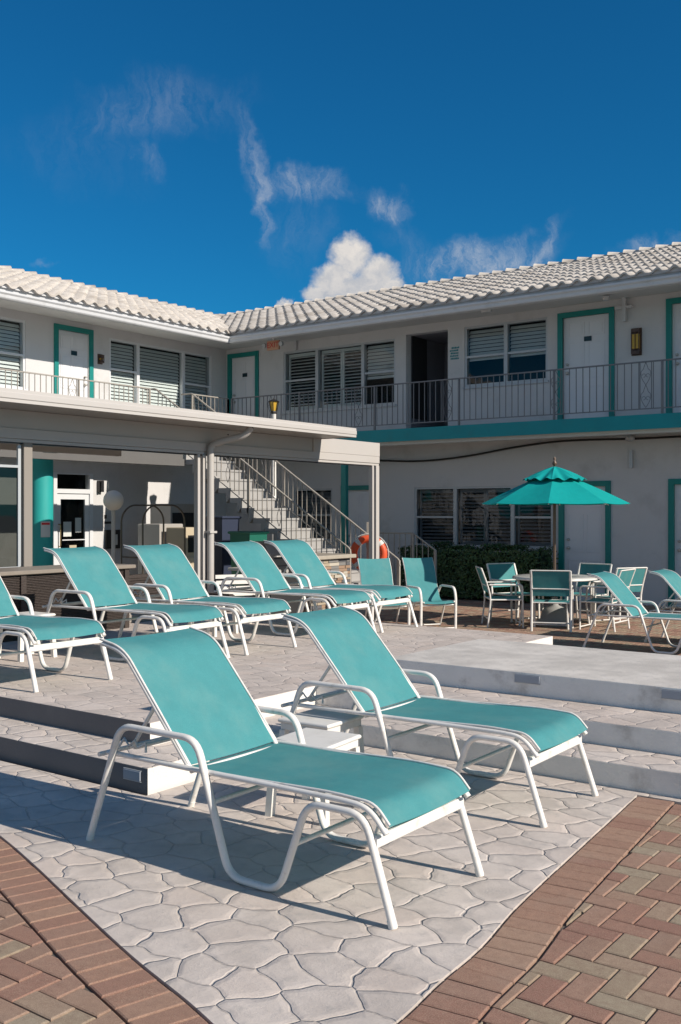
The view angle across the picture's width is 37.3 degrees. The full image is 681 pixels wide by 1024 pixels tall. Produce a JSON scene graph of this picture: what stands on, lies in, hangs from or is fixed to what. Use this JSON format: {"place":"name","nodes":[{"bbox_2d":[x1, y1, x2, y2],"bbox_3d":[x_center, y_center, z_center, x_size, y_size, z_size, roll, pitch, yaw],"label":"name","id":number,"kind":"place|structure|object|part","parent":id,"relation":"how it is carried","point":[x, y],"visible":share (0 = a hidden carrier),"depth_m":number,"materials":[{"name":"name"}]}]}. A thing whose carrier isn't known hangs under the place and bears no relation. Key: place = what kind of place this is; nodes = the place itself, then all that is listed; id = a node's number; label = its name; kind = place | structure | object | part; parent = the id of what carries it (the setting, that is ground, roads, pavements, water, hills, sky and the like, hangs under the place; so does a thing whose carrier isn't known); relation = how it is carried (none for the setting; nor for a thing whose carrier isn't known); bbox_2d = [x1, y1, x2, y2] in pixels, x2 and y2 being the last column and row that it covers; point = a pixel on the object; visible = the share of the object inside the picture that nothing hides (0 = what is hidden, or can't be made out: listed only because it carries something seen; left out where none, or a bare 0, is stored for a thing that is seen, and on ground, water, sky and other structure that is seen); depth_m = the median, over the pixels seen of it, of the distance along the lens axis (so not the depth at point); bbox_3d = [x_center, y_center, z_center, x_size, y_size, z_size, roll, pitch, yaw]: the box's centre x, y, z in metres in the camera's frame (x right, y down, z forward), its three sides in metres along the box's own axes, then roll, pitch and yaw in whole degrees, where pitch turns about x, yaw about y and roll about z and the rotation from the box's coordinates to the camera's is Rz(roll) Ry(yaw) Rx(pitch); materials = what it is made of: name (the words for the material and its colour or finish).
{"place":"outdoors","nodes":[
{"label":"outdoors","id":0,"kind":"place"},
{"bbox_2d":[228,540,300,613],"bbox_3d":[-0.942,1.046,14.423,0.605,1.268,1.460,0,0,36],"label":"gas grill","id":1,"kind":"object","parent":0,"point":[276,557],"visible":0.21,"depth_m":14.18,"materials":[{"name":"black metal"}]},
{"bbox_2d":[302,553,355,611],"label":"stone island","id":2,"kind":"structure","parent":0,"point":[335,562],"depth_m":15.03,"materials":[{"name":"beige stone"}]},
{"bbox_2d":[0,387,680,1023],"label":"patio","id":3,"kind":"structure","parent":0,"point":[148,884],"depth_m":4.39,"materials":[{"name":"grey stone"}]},
{"bbox_2d":[86,627,483,929],"bbox_3d":[-0.287,1.042,4.386,1.695,0.927,0.686,0,0,36],"label":"sun lounger","id":4,"kind":"object","parent":3,"relation":"on","point":[205,708],"visible":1,"depth_m":4.39,"materials":[{"name":"teal fabric"}]},
{"bbox_2d":[265,728,363,825],"bbox_3d":[-0.127,1.314,5.051,0.352,0.372,0.374,0,0,30],"label":"side table","id":5,"kind":"object","parent":3,"relation":"on","point":[333,739],"visible":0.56,"depth_m":5.00,"materials":[{"name":"white plastic"}]},
{"bbox_2d":[278,709,363,752],"bbox_3d":[-0.106,1.314,5.569,0.352,0.372,0.374,0,0,34],"label":"side table","id":6,"kind":"object","parent":3,"relation":"on","point":[325,720],"visible":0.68,"depth_m":5.51,"materials":[{"name":"white plastic"}]},
{"bbox_2d":[281,605,598,827],"bbox_3d":[0.481,1.042,5.545,1.695,0.927,0.686,0,0,36],"label":"sun lounger","id":7,"kind":"object","parent":3,"relation":"on","point":[367,669],"visible":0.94,"depth_m":5.57,"materials":[{"name":"teal fabric"}]},
{"bbox_2d":[0,760,680,1023],"bbox_3d":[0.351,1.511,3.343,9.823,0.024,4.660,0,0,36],"label":"brick paving","id":8,"kind":"structure","parent":0,"point":[612,954],"depth_m":3.32,"materials":[{"name":"brick"}]},
{"bbox_2d":[0,797,673,1023],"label":"paver border","id":9,"kind":"object","parent":8,"relation":"on","point":[95,960],"visible":0.91,"depth_m":3.53,"materials":[{"name":"brown brick"}]},
{"bbox_2d":[0,704,680,798],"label":"deck step","id":10,"kind":"object","parent":8,"relation":"on","point":[65,752],"visible":0.47,"depth_m":5.79,"materials":[{"name":"concrete"}]},
{"bbox_2d":[123,767,141,782],"bbox_3d":[-1.121,1.419,5.447,0.138,0.061,0.022,0,0,36],"label":"step light","id":11,"kind":"object","parent":10,"relation":"attached to","point":[131,774],"visible":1,"depth_m":5.44,"materials":[{"name":"grey"}]},
{"bbox_2d":[0,611,680,755],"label":"pool deck","id":12,"kind":"structure","parent":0,"point":[82,693],"depth_m":7.12,"materials":[{"name":"white concrete"}]},
{"bbox_2d":[0,611,56,661],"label":"side table","id":13,"kind":"object","parent":12,"relation":"on","point":[20,657],"visible":0.23,"depth_m":8.51,"materials":[{"name":"white plastic"}]},
{"bbox_2d":[0,576,112,692],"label":"sun lounger","id":14,"kind":"object","parent":12,"relation":"on","point":[39,627],"visible":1,"depth_m":7.35,"materials":[{"name":"teal fabric"}]},
{"bbox_2d":[0,564,135,641],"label":"bar counter","id":15,"kind":"object","parent":12,"relation":"on","point":[37,586],"visible":0.48,"depth_m":9.96,"materials":[{"name":"brown"}]},
{"bbox_2d":[40,546,229,661],"bbox_3d":[-1.812,0.777,8.719,1.695,0.927,0.686,0,0,35],"label":"sun lounger","id":16,"kind":"object","parent":12,"relation":"on","point":[94,576],"visible":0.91,"depth_m":8.82,"materials":[{"name":"teal fabric"}]},
{"bbox_2d":[129,574,234,622],"bbox_3d":[-2.216,1.160,12.004,0.826,0.800,1.926,0,0,36],"label":"wicker sofa","id":17,"kind":"object","parent":12,"relation":"on","point":[137,578],"visible":0.06,"depth_m":12.24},
{"bbox_2d":[117,543,296,655],"bbox_3d":[-1.271,0.777,9.437,1.695,0.927,0.686,0,0,37],"label":"sun lounger","id":18,"kind":"object","parent":12,"relation":"on","point":[170,571],"visible":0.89,"depth_m":9.56,"materials":[{"name":"teal fabric"}]},
{"bbox_2d":[189,596,238,636],"bbox_3d":[-1.288,1.049,10.218,0.352,0.372,0.374,0,0,33],"label":"side table","id":19,"kind":"object","parent":12,"relation":"on","point":[214,630],"visible":0.12,"depth_m":10.25,"materials":[{"name":"white plastic"}]},
{"bbox_2d":[213,541,375,635],"bbox_3d":[-0.514,0.777,10.414,1.695,0.927,0.686,0,0,35],"label":"sun lounger","id":20,"kind":"object","parent":12,"relation":"on","point":[258,569],"visible":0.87,"depth_m":10.52,"materials":[{"name":"teal fabric"}]},
{"bbox_2d":[259,539,417,632],"bbox_3d":[-0.045,0.777,11.050,1.695,0.927,0.686,0,0,37],"label":"sun lounger","id":21,"kind":"object","parent":12,"relation":"on","point":[303,562],"visible":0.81,"depth_m":11.18,"materials":[{"name":"teal fabric"}]},
{"bbox_2d":[394,639,680,713],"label":"raised platform","id":22,"kind":"structure","parent":12,"relation":"on","point":[631,679],"depth_m":7.01,"materials":[{"name":"concrete"}]},
{"bbox_2d":[514,673,539,684],"bbox_3d":[1.256,1.121,6.776,0.188,0.061,0.022,0,0,36],"label":"step light","id":23,"kind":"object","parent":22,"relation":"attached to","point":[527,679],"visible":1,"depth_m":6.76,"materials":[{"name":"grey"}]},
{"bbox_2d":[661,688,680,700],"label":"step light","id":24,"kind":"object","parent":22,"relation":"attached to","point":[670,694],"visible":1,"depth_m":6.19,"materials":[{"name":"grey"}]},
{"bbox_2d":[0,0,680,313],"label":"sky","id":25,"kind":"structure","parent":0,"point":[215,156],"materials":[{"name":"blue"}]},
{"bbox_2d":[237,596,666,612],"bbox_3d":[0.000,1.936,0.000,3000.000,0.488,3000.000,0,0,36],"label":"ground","id":26,"kind":"structure","parent":0,"point":[443,598],"depth_m":19.07,"materials":[{"name":"brown brick"}]},
{"bbox_2d":[103,490,123,562],"bbox_3d":[-3.942,0.652,17.504,0.420,2.055,0.420,0,0,36],"label":"globe lamp","id":27,"kind":"object","parent":26,"relation":"on","point":[113,500],"visible":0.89,"depth_m":17.43,"materials":[{"name":"grey glass"}]},
{"bbox_2d":[120,504,185,573],"bbox_3d":[-3.296,0.772,17.774,0.600,1.816,1.040,0,0,36],"label":"luggage cart","id":28,"kind":"object","parent":26,"relation":"on","point":[145,512],"visible":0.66,"depth_m":17.57,"materials":[{"name":"black metal"}]},
{"bbox_2d":[138,524,182,573],"bbox_3d":[-3.491,0.935,19.657,0.650,1.410,0.620,0,0,36],"label":"ice machine","id":29,"kind":"object","parent":26,"relation":"on","point":[153,534],"visible":0.18,"depth_m":19.41,"materials":[{"name":"silver metal"}]},
{"bbox_2d":[150,504,193,526],"bbox_3d":[-3.474,0.735,21.197,0.650,1.810,0.800,0,0,36],"label":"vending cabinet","id":30,"kind":"object","parent":26,"relation":"on","point":[172,515],"visible":0.08,"depth_m":20.94,"materials":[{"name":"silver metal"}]},
{"bbox_2d":[166,527,193,598],"bbox_3d":[-2.801,0.960,18.403,0.550,1.360,0.500,0,0,36],"label":"storage cabinet","id":31,"kind":"object","parent":26,"relation":"on","point":[174,535],"visible":0.2,"depth_m":18.18,"materials":[{"name":"beige metal"}]},
{"bbox_3d":[-2.602,1.196,18.250,0.049,0.768,0.450,0,0,36],"label":"door","id":32,"kind":"part","parent":31,"relation":"part of","materials":[{"name":"metal"}]},
{"bbox_2d":[206,516,241,592],"bbox_3d":[-2.299,0.875,19.337,0.590,1.590,0.540,0,0,36],"label":"trash bin","id":33,"kind":"object","parent":26,"relation":"on","point":[223,525],"visible":0.26,"depth_m":19.09,"materials":[{"name":"blue plastic"}]},
{"bbox_2d":[228,531,268,596],"bbox_3d":[-1.702,1.010,18.462,0.590,1.320,0.540,0,0,36],"label":"trash bin","id":34,"kind":"object","parent":26,"relation":"on","point":[241,536],"visible":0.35,"depth_m":18.29,"materials":[{"name":"teal plastic"}]},
{"bbox_2d":[144,388,400,603],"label":"staircase","id":35,"kind":"structure","parent":26,"relation":"on","point":[270,515],"depth_m":19.54,"materials":[{"name":"concrete"}]},
{"bbox_2d":[362,522,368,558],"bbox_3d":[0.490,0.930,18.199,0.200,1.500,0.100,0,0,4],"label":"ring stand","id":36,"kind":"object","parent":35,"relation":"on","point":[367,543],"visible":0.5,"depth_m":18.21,"materials":[{"name":"white metal"}]},
{"bbox_2d":[349,533,388,571],"bbox_3d":[0.504,0.750,18.091,0.735,0.735,0.148,0,0,4],"label":"life ring","id":37,"kind":"object","parent":36,"relation":"hanging from","point":[358,543],"visible":0.52,"depth_m":18.04,"materials":[{"name":"orange plastic"}]},
{"bbox_2d":[268,398,278,540],"bbox_3d":[-1.373,-0.335,20.803,0.250,4.030,0.217,0,0,36],"label":"lamp post","id":38,"kind":"object","parent":26,"relation":"on","point":[273,403],"visible":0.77,"depth_m":20.76,"materials":[{"name":"black metal"}]},
{"bbox_2d":[0,242,680,606],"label":"motel building","id":39,"kind":"structure","parent":26,"relation":"on","point":[593,310],"depth_m":20.50,"materials":[{"name":"white paint"}]},
{"bbox_2d":[0,316,27,390],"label":"window","id":40,"kind":"structure","parent":39,"relation":"in","point":[3,352],"depth_m":19.67,"materials":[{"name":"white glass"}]},
{"bbox_2d":[41,521,49,536],"bbox_3d":[-5.277,0.310,18.058,0.173,0.280,0.027,0,0,-37],"label":"column notice","id":41,"kind":"object","parent":39,"relation":"attached to","point":[45,529],"depth_m":18.05,"materials":[{"name":"grey paper"}]},
{"bbox_2d":[53,472,92,564],"bbox_3d":[-5.501,0.440,20.704,0.172,2.480,1.000,0,0,36],"label":"shop door","id":42,"kind":"structure","parent":39,"relation":"in","point":[86,494],"depth_m":20.72,"materials":[{"name":"white glass"}]},
{"bbox_2d":[54,323,93,397],"bbox_3d":[-5.497,-2.720,20.720,0.110,2.160,0.990,0,0,36],"label":"door","id":43,"kind":"structure","parent":39,"relation":"in","point":[70,347],"depth_m":20.72,"materials":[{"name":"white wood"}]},
{"bbox_2d":[0,368,150,404],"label":"balcony railing","id":44,"kind":"object","parent":39,"relation":"on","point":[77,391],"visible":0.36,"depth_m":19.35,"materials":[{"name":"white metal"}]},
{"bbox_2d":[0,450,183,465],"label":"header board","id":45,"kind":"object","parent":39,"relation":"attached to","point":[133,457],"visible":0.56,"depth_m":18.89,"materials":[{"name":"white paint"}]},
{"bbox_2d":[97,481,103,491],"bbox_3d":[-5.025,-0.540,21.198,0.148,0.240,0.120,0,0,36],"label":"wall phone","id":46,"kind":"object","parent":39,"relation":"attached to","point":[100,486],"depth_m":21.16,"materials":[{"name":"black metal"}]},
{"bbox_2d":[98,354,103,363],"bbox_3d":[-5.034,-3.220,21.229,0.100,0.210,0.120,0,0,36],"label":"wall light","id":47,"kind":"object","parent":39,"relation":"attached to","point":[100,358],"visible":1,"depth_m":21.20,"materials":[{"name":"brown metal"}]},
{"bbox_2d":[104,515,110,523],"bbox_3d":[-4.915,0.155,21.464,0.010,0.190,0.280,0,0,36],"label":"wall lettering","id":48,"kind":"object","parent":39,"relation":"attached to","point":[106,522],"depth_m":21.39,"materials":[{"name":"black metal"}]},
{"bbox_2d":[105,530,119,548],"bbox_3d":[-4.858,0.580,21.503,0.054,0.400,0.390,0,0,36],"label":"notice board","id":49,"kind":"object","parent":39,"relation":"attached to","point":[108,539],"visible":0.57,"depth_m":21.43,"materials":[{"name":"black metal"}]},
{"bbox_2d":[110,338,210,410],"bbox_3d":[-4.041,-2.958,22.765,0.193,1.505,3.170,0,0,36],"label":"window","id":50,"kind":"structure","parent":39,"relation":"in","point":[137,357],"depth_m":22.78,"materials":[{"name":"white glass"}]},
{"bbox_2d":[191,394,228,413],"bbox_3d":[-2.869,-2.094,22.279,0.044,0.928,1.174,0,0,36],"label":"balcony railing","id":51,"kind":"object","parent":39,"relation":"on","point":[227,404],"visible":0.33,"depth_m":22.37,"materials":[{"name":"white metal"}]},
{"bbox_2d":[227,351,258,416],"bbox_3d":[-2.306,-2.720,24.088,0.980,2.160,0.110,0,0,36],"label":"door","id":52,"kind":"structure","parent":39,"relation":"in","point":[242,368],"depth_m":24.09,"materials":[{"name":"white wood"}]},
{"bbox_2d":[262,338,283,350],"bbox_3d":[-1.514,-3.795,22.583,0.600,0.330,0.093,0,0,36],"label":"exit sign","id":53,"kind":"object","parent":39,"relation":"attached to","point":[273,344],"visible":0.98,"depth_m":22.57,"materials":[{"name":"white"}]},
{"bbox_2d":[294,488,332,542],"bbox_3d":[-0.605,0.083,22.856,1.160,1.225,0.145,0,0,36],"label":"window","id":54,"kind":"structure","parent":39,"relation":"in","point":[326,493],"depth_m":22.80,"materials":[{"name":"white glass"}]},
{"bbox_2d":[282,339,395,414],"bbox_3d":[-0.034,-2.977,22.475,3.150,1.445,0.210,0,0,36],"label":"window","id":55,"kind":"structure","parent":39,"relation":"in","point":[363,346],"depth_m":22.49,"materials":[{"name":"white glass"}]},
{"bbox_2d":[348,485,368,569],"bbox_3d":[0.439,0.550,22.064,1.000,2.260,0.110,0,0,36],"label":"door","id":56,"kind":"structure","parent":39,"relation":"in","point":[358,496],"depth_m":22.09,"materials":[{"name":"silver metal"}]},
{"bbox_2d":[450,346,458,359],"bbox_3d":[2.333,-3.250,20.640,0.218,0.256,0.003,0,0,36],"label":"wall notice","id":57,"kind":"object","parent":39,"relation":"attached to","point":[454,353],"depth_m":20.64,"materials":[{"name":"grey"}]},
{"bbox_2d":[231,358,680,429],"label":"balcony railing","id":58,"kind":"object","parent":39,"relation":"on","point":[662,407],"visible":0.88,"depth_m":19.02,"materials":[{"name":"metal"}]},
{"bbox_2d":[415,486,552,550],"bbox_3d":[2.837,0.117,20.320,3.190,1.275,0.147,0,0,36],"label":"window","id":59,"kind":"structure","parent":39,"relation":"in","point":[458,515],"depth_m":20.39,"materials":[{"name":"black glass"}]},
{"bbox_2d":[462,317,548,388],"bbox_3d":[3.289,-3.128,20.015,1.880,1.265,0.193,0,0,36],"label":"window","id":60,"kind":"structure","parent":39,"relation":"in","point":[537,350],"depth_m":19.99,"materials":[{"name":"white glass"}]},
{"bbox_2d":[380,435,680,461],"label":"cable","id":61,"kind":"object","parent":39,"relation":"attached to","point":[597,439],"visible":0.77,"depth_m":19.54,"materials":[{"name":"black plastic"}]},
{"bbox_2d":[558,481,610,600],"bbox_3d":[4.604,0.550,18.993,1.030,2.260,0.110,0,0,36],"label":"door","id":62,"kind":"structure","parent":39,"relation":"in","point":[584,531],"depth_m":19.01,"materials":[{"name":"silver metal"}]},
{"bbox_2d":[557,307,614,419],"bbox_3d":[4.625,-2.715,18.979,1.120,2.150,0.110,0,0,36],"label":"door","id":63,"kind":"structure","parent":39,"relation":"in","point":[589,339],"depth_m":18.97,"materials":[{"name":"white wood"}]},
{"bbox_2d":[617,435,634,467],"bbox_3d":[5.205,-1.100,18.401,0.340,0.600,0.180,0,0,36],"label":"junction box","id":64,"kind":"object","parent":39,"relation":"attached to","point":[629,437],"visible":1,"depth_m":18.37,"materials":[{"name":"grey metal"}]},
{"bbox_2d":[631,327,641,355],"bbox_3d":[5.371,-3.100,18.340,0.190,0.500,0.100,0,0,36],"label":"wall light","id":65,"kind":"object","parent":39,"relation":"attached to","point":[636,341],"visible":1,"depth_m":18.32,"materials":[{"name":"yellow glass"}]},
{"bbox_2d":[666,297,680,412],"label":"door","id":66,"kind":"structure","parent":39,"relation":"in","point":[673,310],"depth_m":17.98,"materials":[{"name":"wood"}]},
{"bbox_2d":[668,479,680,605],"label":"door","id":67,"kind":"structure","parent":39,"relation":"in","point":[674,491],"depth_m":17.97,"materials":[{"name":"teal metal"}]},
{"bbox_2d":[379,532,436,585],"bbox_3d":[1.252,1.037,19.577,1.416,1.286,0.036,0,0,36],"label":"entrance railing","id":68,"kind":"object","parent":26,"relation":"on","point":[413,535],"visible":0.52,"depth_m":19.47,"materials":[{"name":"white metal"}]},
{"bbox_2d":[398,541,558,601],"bbox_3d":[2.588,1.122,19.517,3.174,1.105,0.911,0,0,36],"label":"hedge","id":69,"kind":"object","parent":26,"relation":"on","point":[457,570],"visible":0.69,"depth_m":19.14,"materials":[{"name":"green plant"}]},
{"bbox_2d":[361,600,680,655],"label":"brick court","id":70,"kind":"object","parent":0,"point":[623,637],"visible":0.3,"depth_m":14.94,"materials":[{"name":"brick"}]},
{"bbox_2d":[215,574,269,612],"bbox_3d":[-1.275,1.256,13.082,0.576,0.852,0.688,0,0,-24],"label":"strap chair","id":71,"kind":"object","parent":70,"relation":"on","point":[234,582],"visible":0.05,"depth_m":13.33,"materials":[{"name":"white plastic"}]},
{"bbox_2d":[357,558,409,624],"bbox_3d":[0.597,1.180,14.432,0.594,1.011,0.740,0,0,-19],"label":"armchair","id":72,"kind":"object","parent":70,"relation":"on","point":[375,571],"visible":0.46,"depth_m":14.65,"materials":[{"name":"teal fabric"}]},
{"bbox_2d":[402,557,456,628],"bbox_3d":[1.273,1.180,14.681,0.594,1.011,0.740,0,0,-22],"label":"armchair","id":73,"kind":"object","parent":70,"relation":"on","point":[421,580],"visible":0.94,"depth_m":14.84,"materials":[{"name":"teal fabric"}]},
{"bbox_2d":[475,566,523,627],"bbox_3d":[2.351,1.246,14.946,0.635,0.872,0.576,0,0,-1],"label":"dining chair","id":74,"kind":"object","parent":70,"relation":"on","point":[485,582],"visible":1,"depth_m":14.88,"materials":[{"name":"white metal"}]},
{"bbox_2d":[486,562,539,621],"bbox_3d":[2.699,1.246,15.794,0.576,0.872,0.635,0,0,-29],"label":"dining chair","id":75,"kind":"object","parent":70,"relation":"on","point":[502,571],"visible":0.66,"depth_m":15.95,"materials":[{"name":"teal fabric"}]},
{"bbox_2d":[530,570,573,631],"bbox_3d":[3.011,1.246,14.364,0.576,0.872,0.635,0,0,15],"label":"dining chair","id":76,"kind":"object","parent":70,"relation":"on","point":[550,582],"visible":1,"depth_m":14.15,"materials":[{"name":"teal fabric"}]},
{"bbox_2d":[512,574,597,629],"bbox_3d":[3.174,1.315,14.954,1.248,0.734,1.248,0,0,36],"label":"dining table","id":77,"kind":"object","parent":70,"relation":"on","point":[575,577],"visible":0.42,"depth_m":14.85,"materials":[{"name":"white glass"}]},
{"bbox_2d":[482,457,629,626],"bbox_3d":[3.174,0.430,14.954,2.033,2.500,2.033,0,0,36],"label":"umbrella","id":78,"kind":"object","parent":70,"relation":"on","point":[554,485],"visible":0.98,"depth_m":14.58,"materials":[{"name":"teal fabric"}]},
{"bbox_2d":[560,563,611,620],"bbox_3d":[3.822,1.246,15.687,0.576,0.872,0.635,0,0,42],"label":"dining chair","id":79,"kind":"object","parent":70,"relation":"on","point":[586,568],"visible":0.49,"depth_m":15.88,"materials":[{"name":"teal fabric"}]},
{"bbox_2d":[579,568,635,631],"bbox_3d":[3.829,1.246,14.463,0.635,0.872,0.576,0,0,37],"label":"dining chair","id":80,"kind":"object","parent":70,"relation":"on","point":[626,576],"visible":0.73,"depth_m":14.41,"materials":[{"name":"white metal"}]},
{"bbox_2d":[590,567,647,626],"bbox_3d":[4.147,1.246,15.046,0.576,0.872,0.635,0,0,-24],"label":"dining chair","id":81,"kind":"object","parent":70,"relation":"on","point":[637,582],"visible":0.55,"depth_m":14.90,"materials":[{"name":"teal fabric"}]},
{"bbox_2d":[582,571,680,654],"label":"sun lounger","id":82,"kind":"object","parent":70,"relation":"on","point":[625,597],"visible":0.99,"depth_m":12.44,"materials":[{"name":"teal fabric"}]},
{"bbox_2d":[644,569,680,641],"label":"sun lounger","id":83,"kind":"object","parent":70,"relation":"on","point":[672,579],"visible":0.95,"depth_m":13.02,"materials":[{"name":"teal fabric"}]}
]}

